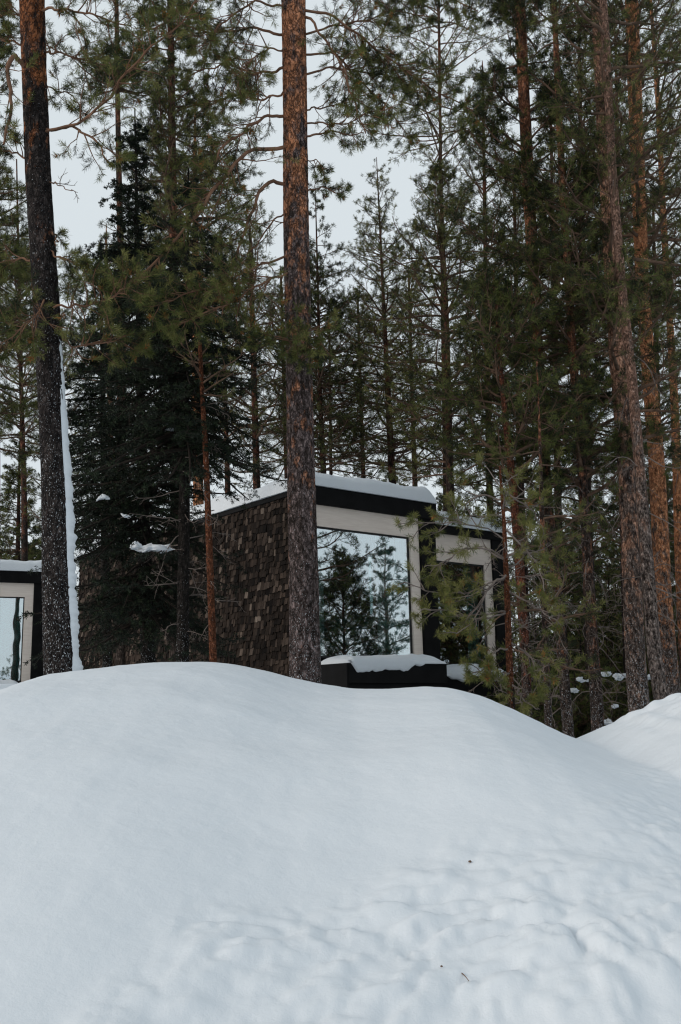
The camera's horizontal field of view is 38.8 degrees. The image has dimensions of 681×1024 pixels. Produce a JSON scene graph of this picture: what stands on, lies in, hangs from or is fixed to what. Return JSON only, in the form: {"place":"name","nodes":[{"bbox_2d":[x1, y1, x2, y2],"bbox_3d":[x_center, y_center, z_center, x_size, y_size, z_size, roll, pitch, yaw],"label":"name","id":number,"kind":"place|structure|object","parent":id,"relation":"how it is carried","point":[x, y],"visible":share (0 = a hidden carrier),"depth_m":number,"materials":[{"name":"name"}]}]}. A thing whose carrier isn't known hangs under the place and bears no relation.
{"place":"outdoors","nodes":[
{"label":"outdoors","id":0,"kind":"place"},
{"bbox_2d":[0,649,680,1023],"bbox_3d":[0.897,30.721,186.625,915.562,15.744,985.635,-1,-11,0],"label":"snow ground","id":1,"kind":"structure","parent":0,"point":[202,843],"depth_m":3.45,"materials":[{"name":"white snow"}]},
{"bbox_2d":[0,440,41,560],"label":"spruce tree","id":2,"kind":"object","parent":1,"relation":"on","point":[13,474],"visible":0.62,"depth_m":36.54,"materials":[{"name":"green plant"}]},
{"bbox_2d":[0,560,42,683],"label":"cabin","id":3,"kind":"object","parent":1,"relation":"on","point":[21,642],"visible":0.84,"depth_m":28.65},
{"bbox_2d":[0,597,24,681],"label":"window","id":4,"kind":"structure","parent":3,"relation":"in","point":[11,629],"depth_m":28.51,"materials":[{"name":"black"}]},
{"bbox_2d":[0,2,58,363],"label":"pine tree","id":5,"kind":"object","parent":1,"relation":"on","point":[3,87],"visible":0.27,"depth_m":18.66,"materials":[{"name":"green plant"}]},
{"bbox_2d":[0,35,70,469],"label":"pine tree","id":6,"kind":"object","parent":1,"relation":"on","point":[15,407],"visible":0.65,"depth_m":15.30,"materials":[{"name":"green plant"}]},
{"bbox_2d":[0,159,92,560],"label":"pine tree","id":7,"kind":"object","parent":1,"relation":"on","point":[30,386],"visible":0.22,"depth_m":35.14,"materials":[{"name":"green plant"}]},
{"bbox_2d":[1,313,106,551],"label":"pine tree","id":8,"kind":"object","parent":1,"relation":"on","point":[37,474],"visible":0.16,"depth_m":34.59,"materials":[{"name":"green plant"}]},
{"bbox_2d":[18,240,177,667],"bbox_3d":[-3.856,-0.117,15.844,2.647,9.402,2.337,-11,-15,41],"label":"spruce tree","id":9,"kind":"object","parent":1,"relation":"on","point":[95,400],"visible":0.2,"depth_m":15.93,"materials":[{"name":"green plant"}]},
{"bbox_2d":[0,0,214,675],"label":"pine tree","id":10,"kind":"object","parent":1,"relation":"on","point":[60,626],"visible":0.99,"depth_m":9.46,"materials":[{"name":"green plant"}]},
{"bbox_2d":[53,1,164,665],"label":"pine tree","id":11,"kind":"object","parent":1,"relation":"on","point":[120,656],"visible":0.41,"depth_m":26.59,"materials":[{"name":"green plant"}]},
{"bbox_2d":[60,223,158,527],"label":"pine tree","id":12,"kind":"object","parent":1,"relation":"on","point":[109,262],"visible":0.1,"depth_m":26.05,"materials":[{"name":"green plant"}]},
{"bbox_2d":[16,109,246,669],"bbox_3d":[-2.909,-1.104,13.485,3.073,10.376,3.105,-1,-11,0],"label":"spruce tree","id":13,"kind":"object","parent":1,"relation":"on","point":[145,606],"visible":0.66,"depth_m":13.27,"materials":[{"name":"green plant"}]},
{"bbox_2d":[71,168,286,661],"bbox_3d":[-1.984,-0.498,12.618,2.845,8.800,2.586,7,-14,-37],"label":"spruce tree","id":14,"kind":"object","parent":1,"relation":"on","point":[179,416],"visible":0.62,"depth_m":12.56,"materials":[{"name":"green plant"}]},
{"bbox_2d":[89,0,274,661],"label":"pine tree","id":15,"kind":"object","parent":1,"relation":"on","point":[172,166],"visible":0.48,"depth_m":19.99,"materials":[{"name":"green plant"}]},
{"bbox_2d":[124,86,270,505],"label":"pine tree","id":16,"kind":"object","parent":1,"relation":"on","point":[231,346],"visible":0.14,"depth_m":25.86,"materials":[{"name":"green plant"}]},
{"bbox_2d":[169,327,247,661],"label":"pine sapling","id":17,"kind":"object","parent":1,"relation":"on","point":[211,625],"visible":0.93,"depth_m":11.93,"materials":[{"name":"green plant"}]},
{"bbox_2d":[191,226,284,492],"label":"pine tree","id":18,"kind":"object","parent":1,"relation":"on","point":[260,371],"visible":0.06,"depth_m":34.26,"materials":[{"name":"green plant"}]},
{"bbox_2d":[208,214,340,489],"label":"pine tree","id":19,"kind":"object","parent":1,"relation":"on","point":[253,406],"visible":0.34,"depth_m":31.22,"materials":[{"name":"green plant"}]},
{"bbox_2d":[77,472,506,698],"bbox_3d":[-0.368,3.422,23.969,8.189,6.881,11.519,8,-14,-38],"label":"cabin","id":20,"kind":"object","parent":1,"relation":"on","point":[372,636],"visible":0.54,"depth_m":19.47,"materials":[{"name":"brown wood"}]},
{"bbox_2d":[317,526,412,657],"bbox_3d":[0.446,1.619,18.968,2.506,2.496,0.040,8,-14,-38],"label":"window","id":21,"kind":"structure","parent":20,"relation":"in","point":[356,617],"depth_m":18.96,"materials":[{"name":"black"}]},
{"bbox_2d":[437,561,487,664],"bbox_3d":[2.110,2.429,23.179,3.957,2.599,0.040,8,-14,-38],"label":"annex window","id":22,"kind":"structure","parent":20,"relation":"in","point":[451,651],"depth_m":23.89,"materials":[{"name":"black"}]},
{"bbox_2d":[97,0,488,683],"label":"pine tree","id":23,"kind":"object","parent":1,"relation":"on","point":[297,344],"visible":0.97,"depth_m":11.08,"materials":[{"name":"orange plant"}]},
{"bbox_2d":[229,265,364,487],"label":"pine tree","id":24,"kind":"object","parent":1,"relation":"on","point":[281,268],"visible":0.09,"depth_m":35.59,"materials":[{"name":"green plant"}]},
{"bbox_2d":[241,188,398,479],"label":"spruce tree","id":25,"kind":"object","parent":1,"relation":"on","point":[353,416],"visible":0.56,"depth_m":27.93,"materials":[{"name":"green plant"}]},
{"bbox_2d":[274,334,380,474],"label":"pine tree","id":26,"kind":"object","parent":1,"relation":"on","point":[330,427],"visible":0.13,"depth_m":32.14,"materials":[{"name":"green plant"}]},
{"bbox_2d":[0,453,677,685],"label":"forest","id":27,"kind":"object","parent":1,"relation":"on","point":[615,618],"visible":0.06,"depth_m":35.12,"materials":[{"name":"green plant"}]},
{"bbox_2d":[315,280,409,479],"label":"pine tree","id":28,"kind":"object","parent":1,"relation":"on","point":[362,471],"visible":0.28,"depth_m":37.40,"materials":[{"name":"green plant"}]},
{"bbox_2d":[322,157,469,492],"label":"pine tree","id":29,"kind":"object","parent":1,"relation":"on","point":[373,330],"visible":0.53,"depth_m":30.49,"materials":[{"name":"green plant"}]},
{"bbox_2d":[351,260,469,486],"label":"pine tree","id":30,"kind":"object","parent":1,"relation":"on","point":[408,453],"visible":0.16,"depth_m":35.42,"materials":[{"name":"green plant"}]},
{"bbox_2d":[346,0,526,511],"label":"pine tree","id":31,"kind":"object","parent":1,"relation":"on","point":[439,117],"visible":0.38,"depth_m":29.96,"materials":[{"name":"green plant"}]},
{"bbox_2d":[356,147,524,512],"bbox_3d":[2.880,-2.015,24.715,4.773,16.311,4.487,1,-12,-12],"label":"pine tree","id":32,"kind":"object","parent":1,"relation":"on","point":[434,175],"visible":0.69,"depth_m":25.12,"materials":[{"name":"green plant"}]},
{"bbox_2d":[383,450,568,716],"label":"young pine","id":33,"kind":"object","parent":1,"relation":"on","point":[449,603],"visible":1,"depth_m":10.40,"materials":[{"name":"green plant"}]},
{"bbox_2d":[415,60,543,630],"bbox_3d":[4.815,-4.302,31.397,4.277,23.354,4.916,7,-14,-34],"label":"pine tree","id":34,"kind":"object","parent":1,"relation":"on","point":[480,188],"visible":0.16,"depth_m":32.41,"materials":[{"name":"green plant"}]},
{"bbox_2d":[421,262,602,717],"bbox_3d":[2.342,0.156,13.148,2.482,7.533,3.035,-1,-11,0],"label":"pine tree","id":35,"kind":"object","parent":1,"relation":"on","point":[499,347],"visible":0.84,"depth_m":13.24,"materials":[{"name":"green plant"}]},
{"bbox_2d":[428,152,612,687],"bbox_3d":[4.869,-2.063,27.025,4.881,17.216,4.745,-1,-11,0],"label":"pine tree","id":36,"kind":"object","parent":1,"relation":"on","point":[518,223],"visible":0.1,"depth_m":27.02,"materials":[{"name":"green plant"}]},
{"bbox_2d":[403,0,680,737],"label":"pine tree","id":37,"kind":"object","parent":1,"relation":"on","point":[504,11],"visible":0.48,"depth_m":15.11,"materials":[{"name":"green plant"}]},
{"bbox_2d":[477,361,610,727],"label":"young pine","id":38,"kind":"object","parent":1,"relation":"on","point":[546,630],"visible":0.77,"depth_m":11.89,"materials":[{"name":"green plant"}]},
{"bbox_2d":[478,115,618,659],"bbox_3d":[6.446,-3.178,29.196,4.900,20.217,5.252,-1,-11,0],"label":"pine tree","id":39,"kind":"object","parent":1,"relation":"on","point":[538,122],"visible":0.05,"depth_m":28.48,"materials":[{"name":"green plant"}]},
{"bbox_2d":[479,617,680,737],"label":"undergrowth","id":40,"kind":"object","parent":1,"relation":"on","point":[581,702],"visible":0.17,"depth_m":19.84,"materials":[{"name":"green plant"}]},
{"bbox_2d":[570,671,650,724],"bbox_3d":[4.487,3.059,16.012,1.247,0.817,4.136,-5,-12,20],"label":"snow cover","id":41,"kind":"object","parent":40,"relation":"on","point":[618,676],"visible":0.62,"depth_m":15.78,"materials":[{"name":"white snow"}]},
{"bbox_2d":[485,0,675,728],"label":"pine tree","id":42,"kind":"object","parent":1,"relation":"on","point":[604,525],"visible":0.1,"depth_m":20.55,"materials":[{"name":"green plant"}]},
{"bbox_2d":[482,0,680,731],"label":"pine tree","id":43,"kind":"object","parent":1,"relation":"on","point":[596,693],"visible":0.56,"depth_m":13.94,"materials":[{"name":"green plant"}]},
{"bbox_2d":[507,0,680,711],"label":"pine tree","id":44,"kind":"object","parent":1,"relation":"on","point":[636,680],"visible":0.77,"depth_m":13.43,"materials":[{"name":"green plant"}]},
{"bbox_2d":[526,1,680,712],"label":"pine tree","id":45,"kind":"object","parent":1,"relation":"on","point":[603,495],"visible":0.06,"depth_m":24.46,"materials":[{"name":"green plant"}]},
{"bbox_2d":[527,0,680,699],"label":"pine tree","id":46,"kind":"object","parent":1,"relation":"on","point":[660,691],"visible":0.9,"depth_m":12.87,"materials":[{"name":"beige plant"}]},
{"bbox_2d":[549,0,680,695],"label":"pine tree","id":47,"kind":"object","parent":1,"relation":"on","point":[657,477],"visible":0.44,"depth_m":16.25,"materials":[{"name":"orange plant"}]},
{"bbox_2d":[597,209,680,653],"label":"pine tree","id":48,"kind":"object","parent":1,"relation":"on","point":[669,487],"visible":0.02,"depth_m":31.18,"materials":[{"name":"green plant"}]},
{"bbox_2d":[602,0,680,685],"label":"pine tree","id":49,"kind":"object","parent":1,"relation":"on","point":[676,476],"visible":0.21,"depth_m":22.06,"materials":[{"name":"green plant"}]},
{"bbox_2d":[628,274,680,514],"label":"pine tree","id":50,"kind":"object","parent":1,"relation":"on","point":[671,449],"visible":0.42,"depth_m":16.65,"materials":[{"name":"green plant"}]},
{"bbox_2d":[649,512,678,661],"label":"pine tree","id":51,"kind":"object","parent":1,"relation":"on","point":[672,556],"visible":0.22,"depth_m":23.64,"materials":[{"name":"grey plant"}]},
{"bbox_2d":[0,0,680,647],"label":"sky","id":52,"kind":"structure","parent":0,"point":[82,218],"materials":[{"name":"white"}]}
]}

